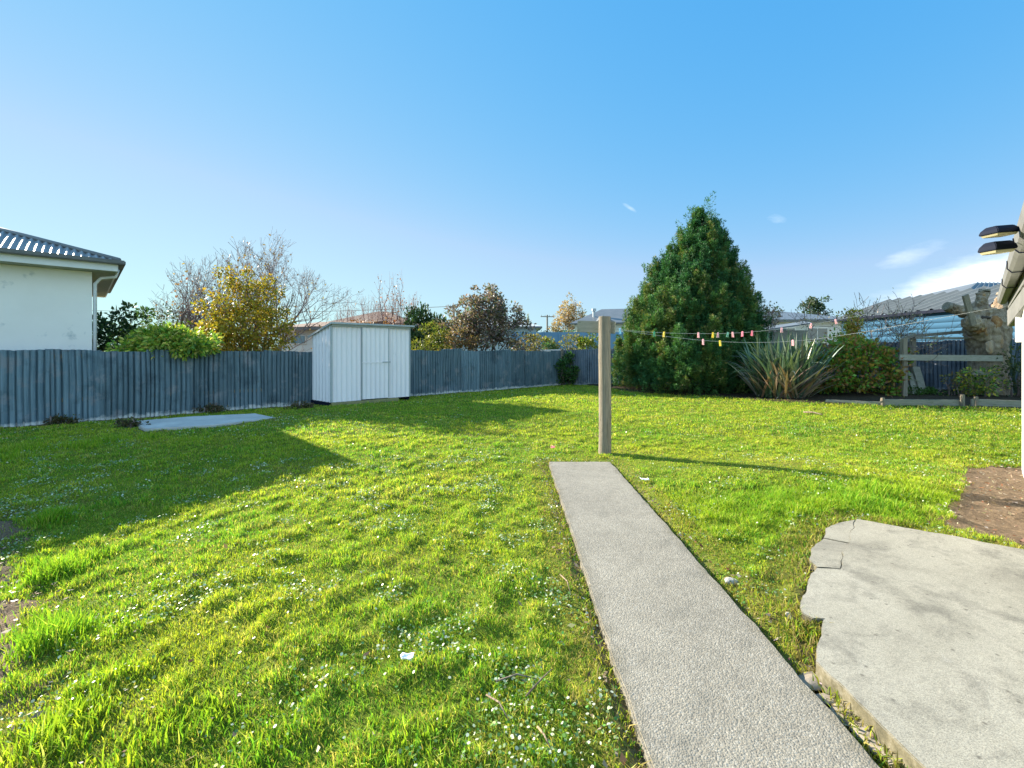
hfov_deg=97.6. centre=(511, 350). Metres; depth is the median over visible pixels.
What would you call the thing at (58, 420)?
weed clump
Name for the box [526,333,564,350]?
golden bush
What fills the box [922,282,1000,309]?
hip roof house
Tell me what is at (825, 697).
flat stone
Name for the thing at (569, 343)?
golden bush
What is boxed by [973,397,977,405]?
timber peg
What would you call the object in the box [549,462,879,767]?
path
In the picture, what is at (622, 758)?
leaf litter
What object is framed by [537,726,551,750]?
fallen twig
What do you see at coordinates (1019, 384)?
garden plant
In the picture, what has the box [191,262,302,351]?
autumn tree
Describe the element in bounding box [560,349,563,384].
fence post
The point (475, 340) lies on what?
shrub
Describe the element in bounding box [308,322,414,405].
garden shed
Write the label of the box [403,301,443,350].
conifer tree
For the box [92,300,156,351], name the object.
dark evergreen
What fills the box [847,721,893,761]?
flat stone
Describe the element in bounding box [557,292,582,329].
birch tree
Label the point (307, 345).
white house
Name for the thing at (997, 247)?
floodlight
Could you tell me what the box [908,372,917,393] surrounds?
leaning board
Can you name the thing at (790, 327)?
clothesline
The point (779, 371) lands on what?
flax plant
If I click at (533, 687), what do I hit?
fallen twig
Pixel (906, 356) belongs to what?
wooden fence
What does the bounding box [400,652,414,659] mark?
plastic scrap
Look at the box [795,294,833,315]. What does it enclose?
tree
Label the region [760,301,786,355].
dry flower stalks
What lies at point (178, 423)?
concrete pad
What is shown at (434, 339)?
golden bush
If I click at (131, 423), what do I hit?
weed clump
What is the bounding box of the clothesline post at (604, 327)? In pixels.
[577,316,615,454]
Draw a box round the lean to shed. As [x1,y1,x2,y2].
[763,321,811,344]
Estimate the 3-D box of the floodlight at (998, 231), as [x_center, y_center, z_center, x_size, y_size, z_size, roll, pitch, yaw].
[3.589,-0.868,3.221,0.416,0.115,0.134,0,0,-11]
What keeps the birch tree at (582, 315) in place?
on the ground at (970, 509)
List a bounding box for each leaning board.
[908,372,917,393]
[912,367,925,391]
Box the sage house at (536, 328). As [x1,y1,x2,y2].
[446,322,541,350]
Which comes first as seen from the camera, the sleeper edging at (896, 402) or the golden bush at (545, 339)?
the sleeper edging at (896, 402)
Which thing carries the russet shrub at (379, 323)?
on the ground at (970, 509)
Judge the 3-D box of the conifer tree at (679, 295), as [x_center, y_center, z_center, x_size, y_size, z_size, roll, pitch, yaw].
[6.633,-2.066,16.533,5.867,7.595,6.037,0,0,0]
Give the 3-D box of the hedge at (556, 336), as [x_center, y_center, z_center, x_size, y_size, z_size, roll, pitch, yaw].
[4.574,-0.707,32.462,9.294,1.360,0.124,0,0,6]
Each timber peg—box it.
[880,397,884,406]
[960,395,964,406]
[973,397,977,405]
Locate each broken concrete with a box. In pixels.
[809,539,848,572]
[823,520,854,542]
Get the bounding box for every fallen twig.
[486,694,508,720]
[496,673,535,681]
[525,668,551,696]
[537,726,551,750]
[803,411,822,414]
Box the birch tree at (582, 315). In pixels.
[565,302,586,329]
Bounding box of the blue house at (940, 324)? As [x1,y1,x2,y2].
[831,284,1021,348]
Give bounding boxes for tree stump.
[942,289,1013,395]
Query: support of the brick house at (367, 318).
on the ground at (970, 509)
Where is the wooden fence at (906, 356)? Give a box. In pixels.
[899,330,1002,395]
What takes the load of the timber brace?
attached to the tree stump
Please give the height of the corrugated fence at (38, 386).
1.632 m
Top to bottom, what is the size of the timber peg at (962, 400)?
0.320 m
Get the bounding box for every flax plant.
[723,330,845,398]
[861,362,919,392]
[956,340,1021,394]
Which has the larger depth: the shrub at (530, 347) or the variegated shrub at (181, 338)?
the shrub at (530, 347)
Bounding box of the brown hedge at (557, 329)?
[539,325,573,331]
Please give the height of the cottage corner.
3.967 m
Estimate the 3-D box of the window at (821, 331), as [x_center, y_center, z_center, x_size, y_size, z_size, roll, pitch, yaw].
[18.158,-0.950,26.643,1.200,0.900,0.075,0,0,5]
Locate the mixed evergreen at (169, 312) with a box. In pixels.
[130,302,198,329]
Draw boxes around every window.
[291,335,305,343]
[776,327,795,329]
[806,327,827,341]
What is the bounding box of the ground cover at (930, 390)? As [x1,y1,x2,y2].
[898,385,960,395]
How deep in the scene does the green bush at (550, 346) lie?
24.84 m
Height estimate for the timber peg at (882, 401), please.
0.240 m
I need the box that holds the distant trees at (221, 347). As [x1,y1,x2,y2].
[92,339,281,350]
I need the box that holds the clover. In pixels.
[0,389,1021,767]
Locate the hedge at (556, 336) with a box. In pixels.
[511,332,624,349]
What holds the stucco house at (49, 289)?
on the ground at (970, 509)
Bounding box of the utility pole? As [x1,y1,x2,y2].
[541,315,553,330]
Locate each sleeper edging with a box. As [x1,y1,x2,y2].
[826,399,879,405]
[885,399,959,405]
[971,399,1021,406]
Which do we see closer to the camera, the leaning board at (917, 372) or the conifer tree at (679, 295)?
the leaning board at (917, 372)
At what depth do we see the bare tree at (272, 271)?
15.89 m
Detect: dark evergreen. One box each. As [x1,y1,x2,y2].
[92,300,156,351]
[92,306,137,351]
[159,318,195,326]
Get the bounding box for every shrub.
[105,320,224,360]
[325,292,403,323]
[350,317,415,331]
[373,276,421,323]
[443,327,485,350]
[503,332,543,350]
[553,350,579,385]
[719,375,751,392]
[788,287,970,383]
[800,327,917,396]
[833,307,871,390]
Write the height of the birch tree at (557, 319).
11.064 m
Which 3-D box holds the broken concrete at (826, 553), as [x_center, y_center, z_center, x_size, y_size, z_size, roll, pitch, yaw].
[2.152,1.444,3.055,0.190,0.132,0.571,0,0,43]
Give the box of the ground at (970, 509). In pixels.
[0,351,1023,767]
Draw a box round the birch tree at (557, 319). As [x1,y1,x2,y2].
[548,301,578,330]
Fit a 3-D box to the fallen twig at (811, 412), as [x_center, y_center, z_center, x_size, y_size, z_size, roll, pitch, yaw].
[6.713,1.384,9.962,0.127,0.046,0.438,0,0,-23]
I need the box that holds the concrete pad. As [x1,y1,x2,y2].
[137,413,274,431]
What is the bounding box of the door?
[362,327,389,398]
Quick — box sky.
[0,0,1023,350]
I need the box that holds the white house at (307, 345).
[272,320,414,351]
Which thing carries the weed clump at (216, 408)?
on the ground at (970, 509)
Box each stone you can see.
[724,577,738,585]
[798,671,822,690]
[816,693,835,705]
[830,703,852,721]
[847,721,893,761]
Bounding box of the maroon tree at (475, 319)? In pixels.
[434,282,536,350]
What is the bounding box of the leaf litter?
[0,408,1023,767]
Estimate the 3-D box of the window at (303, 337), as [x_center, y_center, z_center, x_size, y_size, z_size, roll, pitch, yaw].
[-9.852,-0.510,20.664,0.850,0.420,0.075,0,0,18]
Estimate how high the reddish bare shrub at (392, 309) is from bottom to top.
5.494 m
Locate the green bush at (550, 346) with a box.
[542,341,558,349]
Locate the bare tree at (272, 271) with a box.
[145,226,365,351]
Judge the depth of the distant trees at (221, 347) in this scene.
157.41 m
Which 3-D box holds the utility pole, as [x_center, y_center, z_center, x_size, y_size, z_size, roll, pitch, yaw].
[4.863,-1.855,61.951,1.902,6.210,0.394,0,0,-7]
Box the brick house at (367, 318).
[328,312,417,346]
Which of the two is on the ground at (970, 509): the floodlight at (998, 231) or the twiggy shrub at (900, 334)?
the twiggy shrub at (900, 334)
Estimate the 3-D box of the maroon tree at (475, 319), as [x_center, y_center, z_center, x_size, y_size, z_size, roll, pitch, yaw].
[-1.068,-0.591,18.905,3.714,4.492,3.202,0,0,-34]
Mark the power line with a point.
(308, 311)
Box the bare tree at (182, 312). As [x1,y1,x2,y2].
[150,252,254,346]
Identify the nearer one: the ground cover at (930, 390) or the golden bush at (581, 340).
the ground cover at (930, 390)
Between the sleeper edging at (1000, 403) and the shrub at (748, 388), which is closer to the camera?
the sleeper edging at (1000, 403)
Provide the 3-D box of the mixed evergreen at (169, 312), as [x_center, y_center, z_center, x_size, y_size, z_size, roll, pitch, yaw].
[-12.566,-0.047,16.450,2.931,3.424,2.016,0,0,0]
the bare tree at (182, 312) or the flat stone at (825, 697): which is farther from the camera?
the bare tree at (182, 312)
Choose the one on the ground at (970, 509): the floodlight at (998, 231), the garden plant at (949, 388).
the garden plant at (949, 388)
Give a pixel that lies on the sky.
(541, 151)
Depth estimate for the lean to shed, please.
19.40 m
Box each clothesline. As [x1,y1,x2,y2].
[615,305,1010,342]
[618,286,997,333]
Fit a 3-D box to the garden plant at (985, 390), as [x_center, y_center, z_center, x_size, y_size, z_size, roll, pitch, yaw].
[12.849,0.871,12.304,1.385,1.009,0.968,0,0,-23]
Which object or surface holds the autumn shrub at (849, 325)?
on the ground at (970, 509)
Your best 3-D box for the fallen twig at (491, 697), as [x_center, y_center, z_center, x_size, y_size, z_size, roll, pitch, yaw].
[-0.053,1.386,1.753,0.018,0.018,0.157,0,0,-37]
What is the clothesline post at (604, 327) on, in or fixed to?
on the ground at (970, 509)
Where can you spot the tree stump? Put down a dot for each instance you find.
(990, 332)
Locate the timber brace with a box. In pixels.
[962,294,976,325]
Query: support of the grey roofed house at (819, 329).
on the ground at (970, 509)
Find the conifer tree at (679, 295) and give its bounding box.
[611,191,775,394]
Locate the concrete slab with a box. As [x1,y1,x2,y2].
[800,519,1023,767]
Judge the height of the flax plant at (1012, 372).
2.047 m
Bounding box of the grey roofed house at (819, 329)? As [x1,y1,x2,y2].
[763,312,841,344]
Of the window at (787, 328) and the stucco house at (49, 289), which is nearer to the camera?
the stucco house at (49, 289)
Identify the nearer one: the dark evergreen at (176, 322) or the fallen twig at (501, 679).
the fallen twig at (501, 679)
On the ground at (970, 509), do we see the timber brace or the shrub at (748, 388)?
the shrub at (748, 388)
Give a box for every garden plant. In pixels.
[938,371,978,396]
[952,365,1012,396]
[984,342,1021,397]
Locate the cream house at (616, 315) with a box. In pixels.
[570,308,628,331]
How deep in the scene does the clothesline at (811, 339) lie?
5.98 m
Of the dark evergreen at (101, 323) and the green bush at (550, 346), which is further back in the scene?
the green bush at (550, 346)
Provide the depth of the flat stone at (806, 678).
1.96 m
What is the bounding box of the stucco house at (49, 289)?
[0,227,125,350]
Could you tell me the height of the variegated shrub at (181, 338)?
2.356 m
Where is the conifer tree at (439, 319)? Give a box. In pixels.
[421,312,457,348]
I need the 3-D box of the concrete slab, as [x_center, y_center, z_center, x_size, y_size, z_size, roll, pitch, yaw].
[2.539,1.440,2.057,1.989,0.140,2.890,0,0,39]
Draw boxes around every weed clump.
[43,413,81,424]
[114,416,150,427]
[192,402,233,412]
[283,399,314,408]
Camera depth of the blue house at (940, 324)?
17.50 m
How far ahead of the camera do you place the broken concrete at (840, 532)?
3.40 m
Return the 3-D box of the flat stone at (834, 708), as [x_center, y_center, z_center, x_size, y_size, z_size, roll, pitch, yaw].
[1.356,1.461,1.802,0.166,0.042,0.112,0,0,0]
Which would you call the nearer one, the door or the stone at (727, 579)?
the stone at (727, 579)
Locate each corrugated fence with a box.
[0,348,560,426]
[564,339,1020,389]
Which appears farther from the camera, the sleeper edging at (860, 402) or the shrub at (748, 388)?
the shrub at (748, 388)
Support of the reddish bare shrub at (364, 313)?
on the ground at (970, 509)
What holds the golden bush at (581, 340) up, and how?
on the ground at (970, 509)
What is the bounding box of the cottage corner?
[997,202,1023,476]
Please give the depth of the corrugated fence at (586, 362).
14.69 m
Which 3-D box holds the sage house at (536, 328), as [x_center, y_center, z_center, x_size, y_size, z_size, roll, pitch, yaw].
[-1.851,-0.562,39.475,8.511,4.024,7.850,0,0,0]
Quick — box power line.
[92,306,445,312]
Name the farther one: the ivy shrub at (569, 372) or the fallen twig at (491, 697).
the ivy shrub at (569, 372)
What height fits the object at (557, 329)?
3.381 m
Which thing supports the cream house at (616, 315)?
on the ground at (970, 509)
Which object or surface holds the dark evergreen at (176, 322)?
on the ground at (970, 509)
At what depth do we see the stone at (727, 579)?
2.76 m
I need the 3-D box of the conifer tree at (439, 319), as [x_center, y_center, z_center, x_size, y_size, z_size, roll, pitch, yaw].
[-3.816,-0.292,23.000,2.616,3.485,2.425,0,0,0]
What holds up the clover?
on the ground at (970, 509)
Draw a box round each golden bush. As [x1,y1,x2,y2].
[410,320,463,350]
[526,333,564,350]
[560,333,583,349]
[576,333,598,349]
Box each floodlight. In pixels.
[978,240,1017,254]
[979,224,1018,238]
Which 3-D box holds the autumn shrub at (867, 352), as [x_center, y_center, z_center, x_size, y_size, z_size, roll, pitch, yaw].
[10.114,0.350,13.475,2.999,2.156,2.553,0,0,0]
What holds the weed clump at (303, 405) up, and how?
on the ground at (970, 509)

